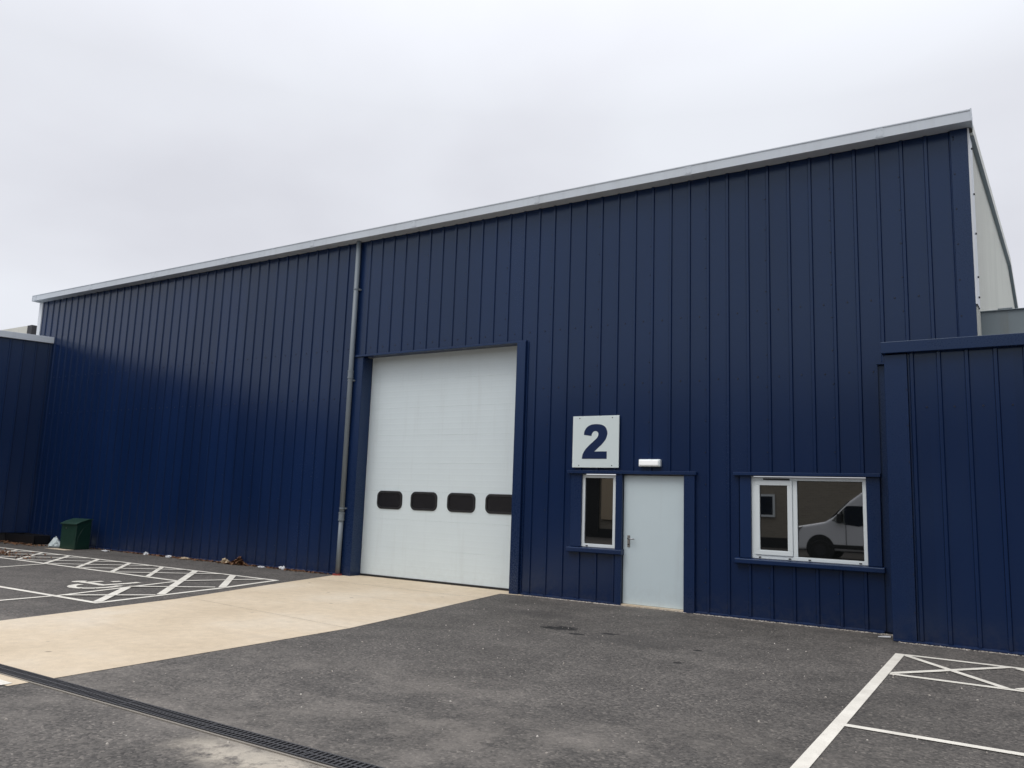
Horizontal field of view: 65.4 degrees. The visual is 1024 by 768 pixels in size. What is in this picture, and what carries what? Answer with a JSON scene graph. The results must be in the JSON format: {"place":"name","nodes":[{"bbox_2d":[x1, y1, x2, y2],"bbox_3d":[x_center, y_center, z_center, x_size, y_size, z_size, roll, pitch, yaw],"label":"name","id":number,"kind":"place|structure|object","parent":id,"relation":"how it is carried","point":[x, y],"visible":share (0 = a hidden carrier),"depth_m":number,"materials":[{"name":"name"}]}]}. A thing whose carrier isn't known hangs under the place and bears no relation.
{"place":"outdoors","nodes":[
{"label":"outdoors","id":0,"kind":"place"},
{"bbox_2d":[4,325,36,334],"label":"cream building","id":1,"kind":"structure","parent":0,"point":[30,329],"depth_m":37.16,"materials":[{"name":"grey metal"}]},
{"bbox_2d":[0,542,1023,767],"bbox_3d":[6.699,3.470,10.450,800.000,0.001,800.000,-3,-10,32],"label":"ground","id":2,"kind":"structure","parent":0,"point":[406,716],"depth_m":7.12,"materials":[{"name":"grey asphalt"}]},
{"bbox_2d":[0,540,47,545],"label":"drifted leaves","id":3,"kind":"object","parent":2,"relation":"on","point":[14,543],"visible":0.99,"depth_m":22.25,"materials":[{"name":"brown plant"}]},
{"bbox_2d":[0,548,51,558],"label":"fallen leaves","id":4,"kind":"object","parent":2,"relation":"on","point":[8,553],"visible":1,"depth_m":18.96,"materials":[{"name":"brown plant"}]},
{"bbox_2d":[0,330,54,540],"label":"side wing","id":5,"kind":"structure","parent":2,"relation":"on","point":[25,359],"depth_m":23.59,"materials":[{"name":"blue metal"}]},
{"bbox_2d":[5,533,50,544],"bbox_3d":[-13.973,4.443,22.950,1.650,0.250,0.469,-3,-10,32],"label":"plastic trough","id":6,"kind":"object","parent":2,"relation":"on","point":[30,538],"visible":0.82,"depth_m":22.63,"materials":[{"name":"black plastic"}]},
{"bbox_2d":[48,536,59,546],"bbox_3d":[-12.502,4.306,21.843,0.403,0.298,0.323,2,-8,0],"label":"plastic bag","id":7,"kind":"object","parent":2,"relation":"on","point":[55,542],"visible":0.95,"depth_m":21.73,"materials":[{"name":"white plastic"}]},
{"bbox_2d":[59,518,92,549],"bbox_3d":[-11.704,4.016,21.384,0.650,0.800,0.495,-2,-9,25],"label":"green cabinet","id":8,"kind":"object","parent":2,"relation":"on","point":[75,533],"visible":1,"depth_m":21.22,"materials":[{"name":"paint"}]},
{"bbox_2d":[67,581,140,588],"bbox_3d":[-7.106,3.465,13.777,1.167,0.005,1.240,4,-9,-13],"label":"wheelchair symbol marking","id":9,"kind":"object","parent":2,"relation":"on","point":[75,585],"visible":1,"depth_m":13.83,"materials":[{"name":"white paint"}]},
{"bbox_2d":[5,550,252,601],"bbox_3d":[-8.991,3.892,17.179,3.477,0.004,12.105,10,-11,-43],"label":"hatched zone marking","id":10,"kind":"object","parent":2,"relation":"on","point":[225,583],"visible":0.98,"depth_m":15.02,"materials":[{"name":"white paint"}]},
{"bbox_2d":[0,547,277,602],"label":"bay outline marking","id":11,"kind":"object","parent":2,"relation":"on","point":[60,596],"visible":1,"depth_m":14.18,"materials":[{"name":"white paint"}]},
{"bbox_2d":[0,664,383,767],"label":"drainage channel","id":12,"kind":"object","parent":2,"relation":"on","point":[296,751],"visible":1,"depth_m":5.80,"materials":[{"name":"black metal"}]},
{"bbox_2d":[90,548,327,573],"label":"leaf litter","id":13,"kind":"object","parent":2,"relation":"on","point":[195,559],"visible":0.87,"depth_m":18.87,"materials":[{"name":"brown plant"}]},
{"bbox_2d":[221,558,229,563],"bbox_3d":[-6.713,4.126,18.638,0.292,0.130,0.162,-3,-10,32],"label":"litter scrap","id":14,"kind":"object","parent":2,"relation":"on","point":[224,560],"visible":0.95,"depth_m":18.59,"materials":[{"name":"beige paper"}]},
{"bbox_2d":[217,556,251,565],"bbox_3d":[-6.400,4.082,18.422,1.092,0.198,0.387,-3,-10,32],"label":"leaf pile","id":15,"kind":"object","parent":2,"relation":"on","point":[238,560],"visible":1,"depth_m":18.43,"materials":[{"name":"brown plant"}]},
{"bbox_2d":[0,575,519,685],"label":"concrete apron","id":16,"kind":"object","parent":2,"relation":"on","point":[67,643],"visible":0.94,"depth_m":10.32,"materials":[{"name":"beige concrete"}]},
{"bbox_2d":[0,679,10,684],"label":"apron edge marking","id":17,"kind":"object","parent":16,"relation":"on","point":[2,682],"visible":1,"depth_m":6.81,"materials":[{"name":"white paint"}]},
{"bbox_2d":[4,603,996,766],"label":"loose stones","id":18,"kind":"object","parent":2,"relation":"on","point":[525,670],"visible":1,"depth_m":7.57,"materials":[{"name":"grey stone"}]},
{"bbox_2d":[30,108,1017,633],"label":"warehouse","id":19,"kind":"structure","parent":2,"relation":"on","point":[406,400],"depth_m":14.67,"materials":[{"name":"blue paint"}]},
{"bbox_2d":[360,346,516,590],"bbox_3d":[-1.448,1.644,16.280,4.100,4.720,0.062,-3,-10,32],"label":"roller door","id":20,"kind":"structure","parent":19,"relation":"in","point":[438,501],"depth_m":16.24,"materials":[{"name":"white metal"}]},
{"bbox_2d":[572,415,619,467],"bbox_3d":[1.478,1.020,14.108,0.905,0.916,0.024,-3,-10,32],"label":"number sign","id":21,"kind":"object","parent":19,"relation":"attached to","point":[595,441],"visible":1,"depth_m":14.09,"materials":[{"name":"white"}]},
{"bbox_2d":[581,475,615,548],"bbox_3d":[1.530,2.223,13.974,0.650,1.255,0.080,-3,-10,32],"label":"window","id":22,"kind":"structure","parent":19,"relation":"in","point":[598,491],"depth_m":13.98,"materials":[{"name":"white"}]},
{"bbox_2d":[639,459,661,466],"bbox_3d":[2.329,1.337,13.501,0.390,0.127,0.115,-3,-10,32],"label":"wall lamp","id":23,"kind":"object","parent":19,"relation":"attached to","point":[650,462],"visible":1,"depth_m":13.45,"materials":[{"name":"white plastic"}]},
{"bbox_2d":[623,475,683,609],"bbox_3d":[2.362,2.619,13.353,1.090,2.150,0.108,-3,-10,32],"label":"personnel door","id":24,"kind":"structure","parent":19,"relation":"in","point":[653,540],"depth_m":13.36,"materials":[{"name":"grey metal"}]},
{"bbox_2d":[751,477,867,565],"bbox_3d":[4.496,2.055,12.124,1.680,1.260,0.085,-3,-10,32],"label":"window","id":25,"kind":"structure","parent":19,"relation":"in","point":[810,519],"depth_m":12.10,"materials":[{"name":"white glass"}]},
{"bbox_2d":[523,595,1022,655],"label":"base trim","id":26,"kind":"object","parent":2,"relation":"on","point":[781,623],"visible":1,"depth_m":11.94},
{"bbox_2d":[790,653,1023,767],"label":"bay line marking","id":27,"kind":"object","parent":2,"relation":"on","point":[809,756],"visible":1,"depth_m":6.42,"materials":[{"name":"white paint"}]},
{"bbox_2d":[880,333,1023,654],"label":"blue annex","id":28,"kind":"object","parent":2,"relation":"on","point":[961,406],"visible":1,"depth_m":10.57,"materials":[{"name":"paint"}]},
{"bbox_2d":[891,655,1023,689],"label":"hatch marking","id":29,"kind":"object","parent":2,"relation":"on","point":[964,674],"visible":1,"depth_m":8.74,"materials":[{"name":"white paint"}]},
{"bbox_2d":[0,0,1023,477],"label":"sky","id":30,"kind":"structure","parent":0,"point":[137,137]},
{"bbox_2d":[980,307,1023,334],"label":"grey building","id":31,"kind":"structure","parent":0,"point":[1009,320],"depth_m":11.53,"materials":[{"name":"grey metal"}]}
]}

